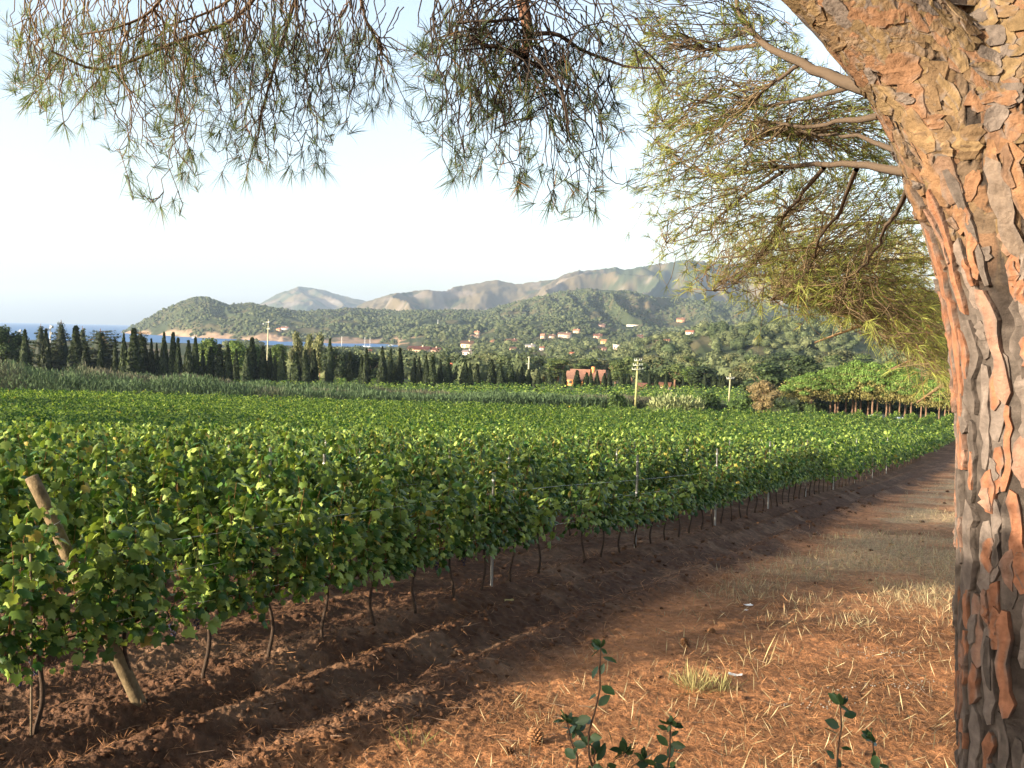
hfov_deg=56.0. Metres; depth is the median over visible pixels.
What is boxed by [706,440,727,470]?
grapevine
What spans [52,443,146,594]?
grapevine
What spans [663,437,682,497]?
grapevine
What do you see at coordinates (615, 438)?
grapevine
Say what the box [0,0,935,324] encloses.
sky
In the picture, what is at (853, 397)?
umbrella pine
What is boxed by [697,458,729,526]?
grapevine
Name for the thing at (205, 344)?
broad tree
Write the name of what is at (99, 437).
grapevine
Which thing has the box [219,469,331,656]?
grapevine
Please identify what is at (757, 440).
grapevine
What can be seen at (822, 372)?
umbrella pine
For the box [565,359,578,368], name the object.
broad tree
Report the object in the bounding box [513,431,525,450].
grapevine
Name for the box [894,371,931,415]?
umbrella pine
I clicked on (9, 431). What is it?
grapevine
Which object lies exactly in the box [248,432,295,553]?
grapevine
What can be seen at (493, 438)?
grapevine
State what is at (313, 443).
grapevine
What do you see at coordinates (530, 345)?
house
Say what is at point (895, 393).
umbrella pine
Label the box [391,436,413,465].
grapevine
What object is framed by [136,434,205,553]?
grapevine
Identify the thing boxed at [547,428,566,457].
grapevine
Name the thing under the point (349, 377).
cypress tree
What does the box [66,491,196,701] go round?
grapevine
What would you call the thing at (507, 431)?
grapevine
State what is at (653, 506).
grapevine
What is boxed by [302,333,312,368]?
broad tree
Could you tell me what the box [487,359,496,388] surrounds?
cypress tree
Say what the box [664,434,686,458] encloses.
grapevine
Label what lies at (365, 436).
grapevine
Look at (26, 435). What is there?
grapevine
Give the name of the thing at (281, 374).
cypress tree
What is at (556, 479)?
grapevine
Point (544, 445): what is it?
grapevine
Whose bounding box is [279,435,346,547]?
grapevine
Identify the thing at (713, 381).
cypress tree
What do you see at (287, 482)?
grapevine
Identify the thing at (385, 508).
trellis wire
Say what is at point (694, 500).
grapevine
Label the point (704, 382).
cypress tree
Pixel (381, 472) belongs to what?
grapevine
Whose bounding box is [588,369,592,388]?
cypress tree
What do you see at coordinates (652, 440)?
grapevine
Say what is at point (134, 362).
cypress tree
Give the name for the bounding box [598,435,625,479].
grapevine
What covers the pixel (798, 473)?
grapevine
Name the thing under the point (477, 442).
grapevine
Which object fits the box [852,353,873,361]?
broad tree
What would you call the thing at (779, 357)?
broad tree
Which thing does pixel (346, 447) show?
grapevine
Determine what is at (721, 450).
grapevine
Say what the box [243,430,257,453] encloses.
grapevine
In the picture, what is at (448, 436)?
grapevine
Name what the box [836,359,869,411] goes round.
umbrella pine
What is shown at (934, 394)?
umbrella pine
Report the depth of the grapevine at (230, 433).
28.29 m
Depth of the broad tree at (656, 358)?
331.21 m
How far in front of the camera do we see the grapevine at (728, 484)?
25.62 m
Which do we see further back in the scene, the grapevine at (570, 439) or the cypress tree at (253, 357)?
the cypress tree at (253, 357)
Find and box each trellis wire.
[112,465,759,548]
[115,506,664,621]
[164,480,730,572]
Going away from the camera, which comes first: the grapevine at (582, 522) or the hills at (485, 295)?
the grapevine at (582, 522)
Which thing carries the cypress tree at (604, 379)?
on the ground at (934, 469)
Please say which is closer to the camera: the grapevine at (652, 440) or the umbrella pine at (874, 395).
the grapevine at (652, 440)
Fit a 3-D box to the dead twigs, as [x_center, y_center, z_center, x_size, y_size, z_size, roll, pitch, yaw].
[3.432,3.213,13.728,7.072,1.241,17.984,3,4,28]
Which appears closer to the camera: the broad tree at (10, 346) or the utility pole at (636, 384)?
the utility pole at (636, 384)
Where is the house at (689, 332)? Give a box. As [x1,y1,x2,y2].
[685,330,694,334]
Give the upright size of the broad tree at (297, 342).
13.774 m
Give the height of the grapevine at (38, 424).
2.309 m
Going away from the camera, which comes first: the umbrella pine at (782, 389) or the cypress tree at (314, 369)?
the umbrella pine at (782, 389)
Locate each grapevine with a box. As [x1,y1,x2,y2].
[0,420,7,435]
[0,420,76,558]
[0,424,45,446]
[0,431,32,451]
[0,436,38,516]
[0,438,80,655]
[0,454,12,605]
[0,500,116,734]
[3,422,24,452]
[8,431,56,530]
[11,422,54,463]
[14,422,46,433]
[16,425,34,451]
[19,423,50,439]
[31,439,114,494]
[32,427,86,475]
[46,421,79,447]
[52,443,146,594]
[55,425,135,554]
[55,427,69,461]
[57,428,104,480]
[61,430,113,453]
[66,423,97,441]
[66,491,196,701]
[67,428,121,463]
[70,421,96,439]
[93,422,119,444]
[101,431,139,498]
[101,433,155,521]
[105,423,133,448]
[106,421,191,536]
[111,425,145,460]
[119,429,155,469]
[121,423,147,434]
[122,444,216,622]
[129,430,162,505]
[136,424,164,453]
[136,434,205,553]
[140,430,222,538]
[141,481,260,678]
[148,425,162,440]
[158,431,177,458]
[160,421,177,438]
[160,426,181,440]
[166,421,194,441]
[173,435,206,454]
[179,447,271,610]
[185,434,224,463]
[189,428,229,545]
[190,422,219,452]
[193,429,234,467]
[195,433,230,461]
[205,423,218,440]
[208,426,227,448]
[214,427,260,530]
[217,426,243,452]
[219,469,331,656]
[222,435,273,481]
[222,441,246,461]
[230,422,245,453]
[231,429,275,454]
[235,440,323,594]
[240,424,261,452]
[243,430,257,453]
[245,421,265,438]
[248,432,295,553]
[256,425,283,460]
[260,427,303,499]
[260,476,365,638]
[263,433,279,464]
[267,426,284,440]
[278,423,296,443]
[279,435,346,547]
[282,428,303,447]
[284,438,334,519]
[294,430,309,450]
[295,428,316,478]
[301,424,319,437]
[308,430,324,451]
[310,432,332,457]
[314,438,357,518]
[319,433,349,470]
[322,428,334,447]
[322,433,383,562]
[326,473,415,625]
[328,430,350,452]
[333,429,357,464]
[341,425,369,457]
[345,434,368,485]
[347,444,402,548]
[349,426,358,438]
[356,430,378,463]
[357,429,366,448]
[363,432,394,473]
[363,436,409,573]
[365,427,377,450]
[368,472,452,613]
[370,425,397,474]
[378,427,396,452]
[379,442,416,503]
[380,433,412,458]
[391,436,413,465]
[394,429,404,438]
[394,434,445,565]
[396,431,425,454]
[403,427,416,442]
[407,437,434,537]
[411,434,433,481]
[412,433,425,455]
[419,437,462,549]
[423,428,442,445]
[426,468,502,598]
[431,434,451,528]
[431,437,446,462]
[435,442,493,550]
[442,430,454,444]
[446,433,476,476]
[446,437,463,463]
[450,431,469,454]
[450,461,516,590]
[456,438,482,475]
[464,432,494,462]
[465,434,503,467]
[465,438,510,491]
[466,432,491,447]
[469,463,540,581]
[473,439,516,480]
[474,439,516,506]
[475,432,492,446]
[486,430,502,450]
[490,427,504,444]
[492,434,526,469]
[495,429,513,443]
[501,427,516,437]
[503,436,536,520]
[503,444,541,546]
[504,435,528,460]
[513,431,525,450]
[513,454,561,542]
[515,429,524,443]
[519,427,544,457]
[523,487,568,573]
[524,430,536,456]
[527,437,548,495]
[536,428,549,455]
[536,430,553,482]
[536,438,564,494]
[539,447,568,531]
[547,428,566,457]
[550,440,586,515]
[552,453,594,535]
[559,428,572,448]
[561,427,580,456]
[561,483,614,562]
[566,435,586,507]
[572,449,606,532]
[574,430,588,462]
[574,434,605,476]
[582,453,623,529]
[584,431,597,462]
[586,474,626,556]
[587,434,611,473]
[598,431,616,453]
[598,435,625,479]
[600,446,630,524]
[607,488,640,552]
[608,431,627,456]
[613,432,632,466]
[613,434,644,470]
[614,489,656,547]
[615,449,651,500]
[617,431,636,451]
[625,431,644,450]
[632,444,653,501]
[632,487,670,543]
[633,432,654,479]
[634,430,650,446]
[638,440,666,496]
[644,431,657,495]
[644,482,683,540]
[651,438,674,514]
[653,433,677,458]
[661,429,679,494]
[662,478,700,536]
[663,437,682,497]
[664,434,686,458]
[671,468,707,532]
[676,438,694,488]
[679,430,694,454]
[682,437,705,481]
[684,431,699,455]
[688,457,723,529]
[692,432,709,476]
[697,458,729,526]
[700,433,720,484]
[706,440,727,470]
[709,454,739,523]
[715,437,733,471]
[720,451,745,520]
[722,436,739,465]
[726,451,755,517]
[728,449,762,515]
[731,437,746,468]
[738,437,752,475]
[739,439,760,470]
[743,444,772,512]
[746,436,763,461]
[752,436,768,491]
[755,444,776,510]
[760,445,791,508]
[765,443,790,506]
[779,440,793,503]
[779,442,806,499]
[783,440,801,502]
[785,441,811,498]
[796,437,820,496]
[804,441,824,493]
[805,438,820,495]
[812,439,828,492]
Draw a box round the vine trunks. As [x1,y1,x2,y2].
[813,451,920,491]
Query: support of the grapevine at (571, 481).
on the ground at (934, 469)
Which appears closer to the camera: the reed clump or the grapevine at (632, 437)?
the grapevine at (632, 437)
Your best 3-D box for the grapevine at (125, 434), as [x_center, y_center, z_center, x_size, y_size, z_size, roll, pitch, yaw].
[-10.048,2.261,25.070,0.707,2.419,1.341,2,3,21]
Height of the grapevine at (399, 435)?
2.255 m
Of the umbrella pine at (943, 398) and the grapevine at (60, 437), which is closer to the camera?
the grapevine at (60, 437)
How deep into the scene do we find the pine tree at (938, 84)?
4.49 m
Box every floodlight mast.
[45,325,53,342]
[263,319,270,362]
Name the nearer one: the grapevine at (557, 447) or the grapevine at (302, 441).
the grapevine at (302, 441)
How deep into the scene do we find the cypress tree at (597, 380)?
227.86 m
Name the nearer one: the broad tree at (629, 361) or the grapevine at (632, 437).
the grapevine at (632, 437)
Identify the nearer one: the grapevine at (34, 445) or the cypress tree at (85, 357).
the grapevine at (34, 445)
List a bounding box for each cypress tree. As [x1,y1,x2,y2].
[18,329,33,366]
[38,328,54,372]
[66,325,82,370]
[81,341,91,373]
[96,334,104,371]
[111,338,118,371]
[117,332,127,373]
[125,328,143,374]
[139,337,148,374]
[147,338,153,375]
[153,343,158,376]
[156,331,168,376]
[168,332,175,377]
[174,337,182,374]
[182,340,193,377]
[192,336,199,376]
[198,350,206,376]
[206,346,214,378]
[213,344,224,379]
[222,345,232,380]
[231,349,239,383]
[242,348,252,381]
[248,337,257,381]
[256,346,266,380]
[266,348,272,385]
[270,356,276,385]
[276,349,287,382]
[290,351,300,384]
[299,349,310,385]
[310,349,318,381]
[325,338,334,384]
[346,351,352,383]
[358,354,362,384]
[362,348,371,384]
[376,346,388,386]
[386,349,393,386]
[391,362,396,385]
[394,347,404,386]
[410,357,416,386]
[415,357,422,387]
[422,355,428,386]
[427,356,437,389]
[437,359,443,387]
[443,357,453,386]
[459,359,467,389]
[466,362,472,387]
[473,363,481,389]
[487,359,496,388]
[496,363,505,389]
[505,365,514,386]
[514,369,518,389]
[518,367,525,386]
[525,369,532,389]
[534,370,541,389]
[545,369,553,390]
[561,368,567,390]
[572,370,581,389]
[582,372,588,389]
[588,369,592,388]
[593,370,599,388]
[601,373,606,390]
[606,369,612,390]
[618,372,624,390]
[626,374,631,387]
[647,371,651,388]
[652,376,658,391]
[663,372,667,389]
[700,374,709,390]
[710,375,716,391]
[717,375,721,390]
[720,374,726,391]
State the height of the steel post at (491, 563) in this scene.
1.974 m
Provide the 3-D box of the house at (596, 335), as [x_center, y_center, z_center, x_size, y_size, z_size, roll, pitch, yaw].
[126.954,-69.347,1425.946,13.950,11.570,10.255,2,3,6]
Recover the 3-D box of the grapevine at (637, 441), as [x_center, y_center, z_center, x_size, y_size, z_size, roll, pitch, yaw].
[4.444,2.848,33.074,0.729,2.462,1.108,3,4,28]
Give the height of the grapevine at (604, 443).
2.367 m
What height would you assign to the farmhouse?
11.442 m
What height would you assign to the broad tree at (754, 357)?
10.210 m
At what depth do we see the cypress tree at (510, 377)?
224.29 m
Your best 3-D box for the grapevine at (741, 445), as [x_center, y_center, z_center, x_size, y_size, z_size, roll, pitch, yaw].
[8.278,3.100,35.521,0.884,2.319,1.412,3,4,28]
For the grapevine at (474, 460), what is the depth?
27.02 m
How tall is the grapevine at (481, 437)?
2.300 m
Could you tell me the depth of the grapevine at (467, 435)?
31.06 m
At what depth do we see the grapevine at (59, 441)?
20.88 m
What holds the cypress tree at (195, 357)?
on the ground at (934, 469)
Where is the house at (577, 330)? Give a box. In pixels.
[572,328,579,332]
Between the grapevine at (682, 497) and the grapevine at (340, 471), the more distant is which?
the grapevine at (682, 497)
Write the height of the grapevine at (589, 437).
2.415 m
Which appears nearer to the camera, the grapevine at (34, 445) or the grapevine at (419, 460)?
the grapevine at (34, 445)
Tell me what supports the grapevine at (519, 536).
on the ground at (934, 469)
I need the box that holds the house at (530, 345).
[524,343,535,347]
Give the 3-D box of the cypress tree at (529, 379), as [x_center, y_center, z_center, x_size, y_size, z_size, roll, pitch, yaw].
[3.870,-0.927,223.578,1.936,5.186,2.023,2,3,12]
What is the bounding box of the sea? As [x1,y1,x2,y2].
[0,322,397,346]
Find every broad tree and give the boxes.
[0,324,34,368]
[197,338,223,363]
[223,340,245,370]
[242,344,260,366]
[266,344,287,366]
[288,330,302,368]
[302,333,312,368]
[311,332,324,380]
[319,347,348,377]
[337,352,358,378]
[352,354,379,378]
[495,355,514,363]
[524,357,547,369]
[540,357,569,383]
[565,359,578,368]
[572,358,603,369]
[596,359,610,370]
[608,357,623,361]
[608,360,630,385]
[622,356,650,380]
[640,354,655,364]
[649,357,667,367]
[657,364,686,386]
[673,353,697,365]
[683,355,705,365]
[685,366,725,384]
[723,353,740,365]
[727,362,750,381]
[738,360,792,394]
[741,360,762,380]
[745,355,766,363]
[765,351,801,364]
[783,354,824,376]
[814,354,827,361]
[822,354,844,364]
[826,349,855,363]
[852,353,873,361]
[856,358,873,363]
[886,358,904,366]
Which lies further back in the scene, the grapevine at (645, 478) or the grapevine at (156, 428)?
the grapevine at (156, 428)
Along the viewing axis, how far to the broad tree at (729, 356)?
391.04 m
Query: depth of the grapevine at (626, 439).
37.89 m
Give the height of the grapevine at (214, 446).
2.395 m
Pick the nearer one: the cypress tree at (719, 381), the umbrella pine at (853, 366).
the umbrella pine at (853, 366)
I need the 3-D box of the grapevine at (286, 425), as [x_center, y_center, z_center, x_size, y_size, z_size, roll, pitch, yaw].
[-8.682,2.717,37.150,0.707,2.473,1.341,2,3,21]
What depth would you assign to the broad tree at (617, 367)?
261.91 m
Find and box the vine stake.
[29,554,32,737]
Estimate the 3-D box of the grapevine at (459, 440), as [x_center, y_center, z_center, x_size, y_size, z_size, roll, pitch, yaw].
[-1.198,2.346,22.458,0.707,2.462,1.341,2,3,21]
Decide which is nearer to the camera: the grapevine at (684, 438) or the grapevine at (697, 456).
the grapevine at (697, 456)
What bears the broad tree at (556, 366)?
on the ground at (934, 469)
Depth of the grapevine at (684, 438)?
37.26 m
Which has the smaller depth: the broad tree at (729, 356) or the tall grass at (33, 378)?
the tall grass at (33, 378)
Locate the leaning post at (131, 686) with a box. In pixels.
[25,474,146,706]
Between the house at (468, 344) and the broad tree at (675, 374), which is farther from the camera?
the house at (468, 344)
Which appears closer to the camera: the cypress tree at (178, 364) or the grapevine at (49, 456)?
the grapevine at (49, 456)
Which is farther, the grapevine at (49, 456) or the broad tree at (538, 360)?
the broad tree at (538, 360)
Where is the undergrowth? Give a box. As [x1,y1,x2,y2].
[772,390,953,414]
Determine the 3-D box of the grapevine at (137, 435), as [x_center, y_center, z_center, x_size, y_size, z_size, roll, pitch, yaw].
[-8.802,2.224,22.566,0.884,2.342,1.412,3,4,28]
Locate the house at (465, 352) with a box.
[462,349,472,354]
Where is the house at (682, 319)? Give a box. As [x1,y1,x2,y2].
[676,317,685,322]
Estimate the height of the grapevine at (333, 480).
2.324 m
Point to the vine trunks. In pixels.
(916, 460)
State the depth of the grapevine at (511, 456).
24.25 m
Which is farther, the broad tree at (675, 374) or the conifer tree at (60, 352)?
the broad tree at (675, 374)
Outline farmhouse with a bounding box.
[570,367,606,385]
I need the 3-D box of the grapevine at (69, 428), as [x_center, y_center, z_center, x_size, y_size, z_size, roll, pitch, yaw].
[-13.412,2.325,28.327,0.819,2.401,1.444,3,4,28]
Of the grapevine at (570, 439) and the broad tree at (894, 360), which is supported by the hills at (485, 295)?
the broad tree at (894, 360)
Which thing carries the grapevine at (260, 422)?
on the ground at (934, 469)
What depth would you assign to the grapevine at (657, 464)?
27.23 m
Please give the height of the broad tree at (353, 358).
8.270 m
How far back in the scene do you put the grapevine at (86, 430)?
26.48 m
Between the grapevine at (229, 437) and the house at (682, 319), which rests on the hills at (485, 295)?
the house at (682, 319)
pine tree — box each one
[0,0,1023,767]
[722,188,950,402]
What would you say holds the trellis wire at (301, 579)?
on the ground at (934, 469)
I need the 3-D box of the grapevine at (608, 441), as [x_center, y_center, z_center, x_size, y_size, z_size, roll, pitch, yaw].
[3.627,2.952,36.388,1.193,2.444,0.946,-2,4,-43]
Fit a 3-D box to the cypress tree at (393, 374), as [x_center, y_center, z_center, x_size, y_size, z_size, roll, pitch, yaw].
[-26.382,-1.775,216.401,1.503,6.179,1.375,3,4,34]
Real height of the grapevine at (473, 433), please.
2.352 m
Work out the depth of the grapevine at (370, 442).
26.85 m
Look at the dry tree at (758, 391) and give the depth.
151.88 m
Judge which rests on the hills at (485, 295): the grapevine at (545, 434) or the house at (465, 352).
the house at (465, 352)
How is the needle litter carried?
on the ground at (934, 469)
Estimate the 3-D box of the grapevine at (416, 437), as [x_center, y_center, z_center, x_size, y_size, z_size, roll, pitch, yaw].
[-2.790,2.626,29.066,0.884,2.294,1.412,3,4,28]
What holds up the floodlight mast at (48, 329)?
on the ground at (934, 469)
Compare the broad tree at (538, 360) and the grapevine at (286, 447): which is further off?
the broad tree at (538, 360)
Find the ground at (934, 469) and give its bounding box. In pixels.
[0,377,957,767]
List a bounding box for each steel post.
[268,448,271,549]
[321,454,325,586]
[490,472,494,586]
[634,455,638,547]
[714,449,717,524]
[767,441,770,508]
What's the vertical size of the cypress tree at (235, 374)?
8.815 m
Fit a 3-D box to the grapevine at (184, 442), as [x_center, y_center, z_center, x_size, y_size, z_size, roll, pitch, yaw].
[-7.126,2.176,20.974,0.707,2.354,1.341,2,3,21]
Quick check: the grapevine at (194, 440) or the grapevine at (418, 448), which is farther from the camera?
the grapevine at (418, 448)
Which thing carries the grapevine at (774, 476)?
on the ground at (934, 469)
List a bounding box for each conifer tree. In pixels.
[30,325,51,367]
[50,321,71,371]
[79,326,91,346]
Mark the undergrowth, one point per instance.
(821, 405)
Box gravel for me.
[781,644,946,708]
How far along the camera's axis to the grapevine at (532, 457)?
20.24 m
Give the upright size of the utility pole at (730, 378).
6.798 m
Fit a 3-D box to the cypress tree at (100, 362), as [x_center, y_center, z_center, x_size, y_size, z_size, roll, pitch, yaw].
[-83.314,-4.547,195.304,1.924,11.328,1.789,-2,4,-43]
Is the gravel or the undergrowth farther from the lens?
the undergrowth
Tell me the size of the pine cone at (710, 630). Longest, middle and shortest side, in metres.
0.111 x 0.108 x 0.107 m
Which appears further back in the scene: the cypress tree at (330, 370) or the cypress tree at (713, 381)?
the cypress tree at (713, 381)
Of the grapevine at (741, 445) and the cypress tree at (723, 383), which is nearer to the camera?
the grapevine at (741, 445)
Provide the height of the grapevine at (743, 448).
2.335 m
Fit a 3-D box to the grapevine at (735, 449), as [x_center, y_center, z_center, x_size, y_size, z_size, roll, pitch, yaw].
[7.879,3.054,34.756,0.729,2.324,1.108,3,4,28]
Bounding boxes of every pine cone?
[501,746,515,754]
[527,727,544,745]
[680,637,690,647]
[707,628,715,632]
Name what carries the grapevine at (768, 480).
on the ground at (934, 469)
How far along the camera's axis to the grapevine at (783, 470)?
31.38 m
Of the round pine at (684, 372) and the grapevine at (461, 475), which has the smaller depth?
the grapevine at (461, 475)
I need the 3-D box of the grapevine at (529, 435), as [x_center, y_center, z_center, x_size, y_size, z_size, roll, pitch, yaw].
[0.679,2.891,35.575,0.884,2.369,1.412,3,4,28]
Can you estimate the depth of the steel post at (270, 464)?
16.76 m
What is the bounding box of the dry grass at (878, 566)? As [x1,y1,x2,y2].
[406,483,955,767]
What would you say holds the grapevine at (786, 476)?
on the ground at (934, 469)
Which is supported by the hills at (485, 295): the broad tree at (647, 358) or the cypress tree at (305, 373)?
the broad tree at (647, 358)
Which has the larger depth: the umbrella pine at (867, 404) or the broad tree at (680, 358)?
the broad tree at (680, 358)
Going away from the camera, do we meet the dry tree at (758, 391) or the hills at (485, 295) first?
the dry tree at (758, 391)
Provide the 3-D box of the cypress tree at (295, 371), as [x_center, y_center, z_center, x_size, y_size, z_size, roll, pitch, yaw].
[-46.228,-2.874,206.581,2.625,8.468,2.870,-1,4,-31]
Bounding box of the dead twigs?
[71,551,953,767]
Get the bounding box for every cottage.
[637,383,659,390]
[659,382,672,389]
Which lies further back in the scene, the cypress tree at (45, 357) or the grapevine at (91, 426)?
the cypress tree at (45, 357)
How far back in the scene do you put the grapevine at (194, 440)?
15.23 m
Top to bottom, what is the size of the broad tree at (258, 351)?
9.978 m
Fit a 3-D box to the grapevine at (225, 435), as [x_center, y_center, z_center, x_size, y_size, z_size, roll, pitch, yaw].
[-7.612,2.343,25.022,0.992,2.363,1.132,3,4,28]
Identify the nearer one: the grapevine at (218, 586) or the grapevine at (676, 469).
the grapevine at (218, 586)
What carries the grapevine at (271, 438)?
on the ground at (934, 469)
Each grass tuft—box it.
[389,718,443,750]
[521,704,562,728]
[657,658,733,693]
[695,665,745,695]
[722,631,778,667]
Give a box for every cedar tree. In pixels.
[81,329,121,377]
[119,331,159,358]
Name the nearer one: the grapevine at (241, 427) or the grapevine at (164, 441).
the grapevine at (164, 441)
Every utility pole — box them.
[632,359,642,408]
[727,373,733,401]
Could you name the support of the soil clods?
on the ground at (934, 469)
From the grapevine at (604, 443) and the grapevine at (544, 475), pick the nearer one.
the grapevine at (544, 475)
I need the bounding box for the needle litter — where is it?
[0,520,957,767]
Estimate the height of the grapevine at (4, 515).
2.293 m
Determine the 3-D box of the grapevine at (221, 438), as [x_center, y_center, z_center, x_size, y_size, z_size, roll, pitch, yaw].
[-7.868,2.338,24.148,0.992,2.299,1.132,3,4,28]
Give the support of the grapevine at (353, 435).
on the ground at (934, 469)
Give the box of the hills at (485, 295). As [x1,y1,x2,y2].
[3,259,933,382]
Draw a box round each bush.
[607,392,625,410]
[700,392,720,412]
[727,394,752,413]
[782,405,798,416]
[803,402,817,414]
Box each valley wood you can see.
[221,315,943,386]
[221,316,841,354]
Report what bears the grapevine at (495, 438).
on the ground at (934, 469)
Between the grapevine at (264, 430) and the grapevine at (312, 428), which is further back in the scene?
the grapevine at (312, 428)
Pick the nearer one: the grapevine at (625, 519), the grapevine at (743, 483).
the grapevine at (625, 519)
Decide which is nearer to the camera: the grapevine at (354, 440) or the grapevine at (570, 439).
the grapevine at (354, 440)
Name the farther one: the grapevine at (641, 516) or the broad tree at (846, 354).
the broad tree at (846, 354)
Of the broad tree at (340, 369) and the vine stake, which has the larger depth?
the broad tree at (340, 369)
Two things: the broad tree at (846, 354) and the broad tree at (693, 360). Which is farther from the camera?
the broad tree at (846, 354)
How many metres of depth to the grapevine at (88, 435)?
13.50 m
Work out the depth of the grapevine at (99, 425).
29.69 m
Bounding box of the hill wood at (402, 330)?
[122,288,931,343]
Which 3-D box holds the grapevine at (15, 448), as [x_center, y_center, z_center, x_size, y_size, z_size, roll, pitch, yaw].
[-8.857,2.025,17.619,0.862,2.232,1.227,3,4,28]
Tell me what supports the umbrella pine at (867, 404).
on the ground at (934, 469)
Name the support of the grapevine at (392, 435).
on the ground at (934, 469)
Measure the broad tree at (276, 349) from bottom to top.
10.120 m
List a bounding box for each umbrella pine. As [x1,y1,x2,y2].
[776,375,835,403]
[781,371,837,403]
[812,367,863,412]
[813,373,861,416]
[816,367,851,415]
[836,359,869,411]
[836,362,853,413]
[839,364,863,414]
[843,361,896,413]
[845,392,877,411]
[856,385,895,412]
[856,392,876,414]
[858,362,905,413]
[860,365,902,416]
[875,371,916,415]
[880,367,925,412]
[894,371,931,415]
[894,372,933,417]
[910,378,949,418]
[915,376,949,415]
[922,396,950,413]
[928,387,950,407]
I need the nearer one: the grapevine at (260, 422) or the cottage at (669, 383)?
the grapevine at (260, 422)
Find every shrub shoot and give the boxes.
[554,708,578,767]
[562,639,656,767]
[653,715,685,767]
[825,692,855,767]
[861,728,889,767]
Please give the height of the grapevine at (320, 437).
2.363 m
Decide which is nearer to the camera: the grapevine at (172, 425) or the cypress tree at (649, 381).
the grapevine at (172, 425)
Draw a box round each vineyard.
[0,387,954,482]
[230,375,783,406]
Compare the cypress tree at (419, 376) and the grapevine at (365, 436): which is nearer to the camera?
the grapevine at (365, 436)
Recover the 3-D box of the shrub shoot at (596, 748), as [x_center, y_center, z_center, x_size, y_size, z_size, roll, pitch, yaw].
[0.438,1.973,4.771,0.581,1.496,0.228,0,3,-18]
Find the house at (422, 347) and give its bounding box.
[407,345,431,351]
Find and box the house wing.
[566,371,575,385]
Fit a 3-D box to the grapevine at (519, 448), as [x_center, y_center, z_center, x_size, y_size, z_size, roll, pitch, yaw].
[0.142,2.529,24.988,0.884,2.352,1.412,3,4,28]
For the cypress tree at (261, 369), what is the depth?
206.96 m
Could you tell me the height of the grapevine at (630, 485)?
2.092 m
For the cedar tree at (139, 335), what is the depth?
213.54 m
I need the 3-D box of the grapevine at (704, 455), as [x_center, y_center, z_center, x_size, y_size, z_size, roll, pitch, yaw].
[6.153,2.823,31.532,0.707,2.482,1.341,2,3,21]
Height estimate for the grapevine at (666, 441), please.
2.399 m
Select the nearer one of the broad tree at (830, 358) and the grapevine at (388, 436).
the grapevine at (388, 436)
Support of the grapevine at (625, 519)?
on the ground at (934, 469)
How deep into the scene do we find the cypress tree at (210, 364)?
202.81 m
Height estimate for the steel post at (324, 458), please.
2.279 m
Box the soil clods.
[0,481,953,767]
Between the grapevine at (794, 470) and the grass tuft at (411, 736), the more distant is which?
the grapevine at (794, 470)
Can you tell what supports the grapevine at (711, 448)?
on the ground at (934, 469)
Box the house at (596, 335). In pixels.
[593,333,602,338]
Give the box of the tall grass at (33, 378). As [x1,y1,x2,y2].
[0,359,771,412]
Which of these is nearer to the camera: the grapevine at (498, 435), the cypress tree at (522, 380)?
the grapevine at (498, 435)
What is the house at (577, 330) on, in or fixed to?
on the hills at (485, 295)
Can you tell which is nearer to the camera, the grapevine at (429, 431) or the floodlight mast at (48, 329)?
the grapevine at (429, 431)
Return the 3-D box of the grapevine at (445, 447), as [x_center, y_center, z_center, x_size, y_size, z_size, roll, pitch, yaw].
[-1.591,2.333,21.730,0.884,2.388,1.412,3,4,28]
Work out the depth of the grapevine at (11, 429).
26.95 m
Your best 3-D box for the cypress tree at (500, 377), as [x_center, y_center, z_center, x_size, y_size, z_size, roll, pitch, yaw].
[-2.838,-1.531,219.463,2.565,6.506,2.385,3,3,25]
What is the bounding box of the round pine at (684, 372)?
[680,366,700,387]
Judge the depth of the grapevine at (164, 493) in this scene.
11.84 m
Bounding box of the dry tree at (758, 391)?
[746,380,782,412]
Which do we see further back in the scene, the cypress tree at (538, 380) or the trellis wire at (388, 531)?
the cypress tree at (538, 380)
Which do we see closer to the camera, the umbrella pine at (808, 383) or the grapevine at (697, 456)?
the grapevine at (697, 456)
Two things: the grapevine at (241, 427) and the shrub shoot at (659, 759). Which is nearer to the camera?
the shrub shoot at (659, 759)
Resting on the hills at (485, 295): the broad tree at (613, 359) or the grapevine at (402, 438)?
the broad tree at (613, 359)
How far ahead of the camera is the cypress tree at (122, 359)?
194.58 m
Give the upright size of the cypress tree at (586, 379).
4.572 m
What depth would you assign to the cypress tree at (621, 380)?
227.09 m
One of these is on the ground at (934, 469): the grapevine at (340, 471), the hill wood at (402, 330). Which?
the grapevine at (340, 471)
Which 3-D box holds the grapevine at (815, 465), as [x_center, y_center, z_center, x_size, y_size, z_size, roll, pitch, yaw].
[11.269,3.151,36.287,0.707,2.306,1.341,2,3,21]
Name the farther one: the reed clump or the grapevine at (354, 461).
the reed clump
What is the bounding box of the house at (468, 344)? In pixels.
[460,340,473,347]
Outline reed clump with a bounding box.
[646,392,706,412]
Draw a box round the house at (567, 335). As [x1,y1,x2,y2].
[558,332,571,338]
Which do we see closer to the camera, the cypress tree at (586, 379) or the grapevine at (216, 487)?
the grapevine at (216, 487)
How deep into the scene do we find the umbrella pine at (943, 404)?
137.72 m
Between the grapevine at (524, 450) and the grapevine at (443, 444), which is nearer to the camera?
the grapevine at (443, 444)
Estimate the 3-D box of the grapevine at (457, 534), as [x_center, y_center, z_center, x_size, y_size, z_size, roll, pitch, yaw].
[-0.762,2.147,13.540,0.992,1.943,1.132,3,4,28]
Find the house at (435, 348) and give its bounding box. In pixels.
[431,347,442,351]
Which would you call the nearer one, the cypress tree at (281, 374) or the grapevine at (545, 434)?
the grapevine at (545, 434)

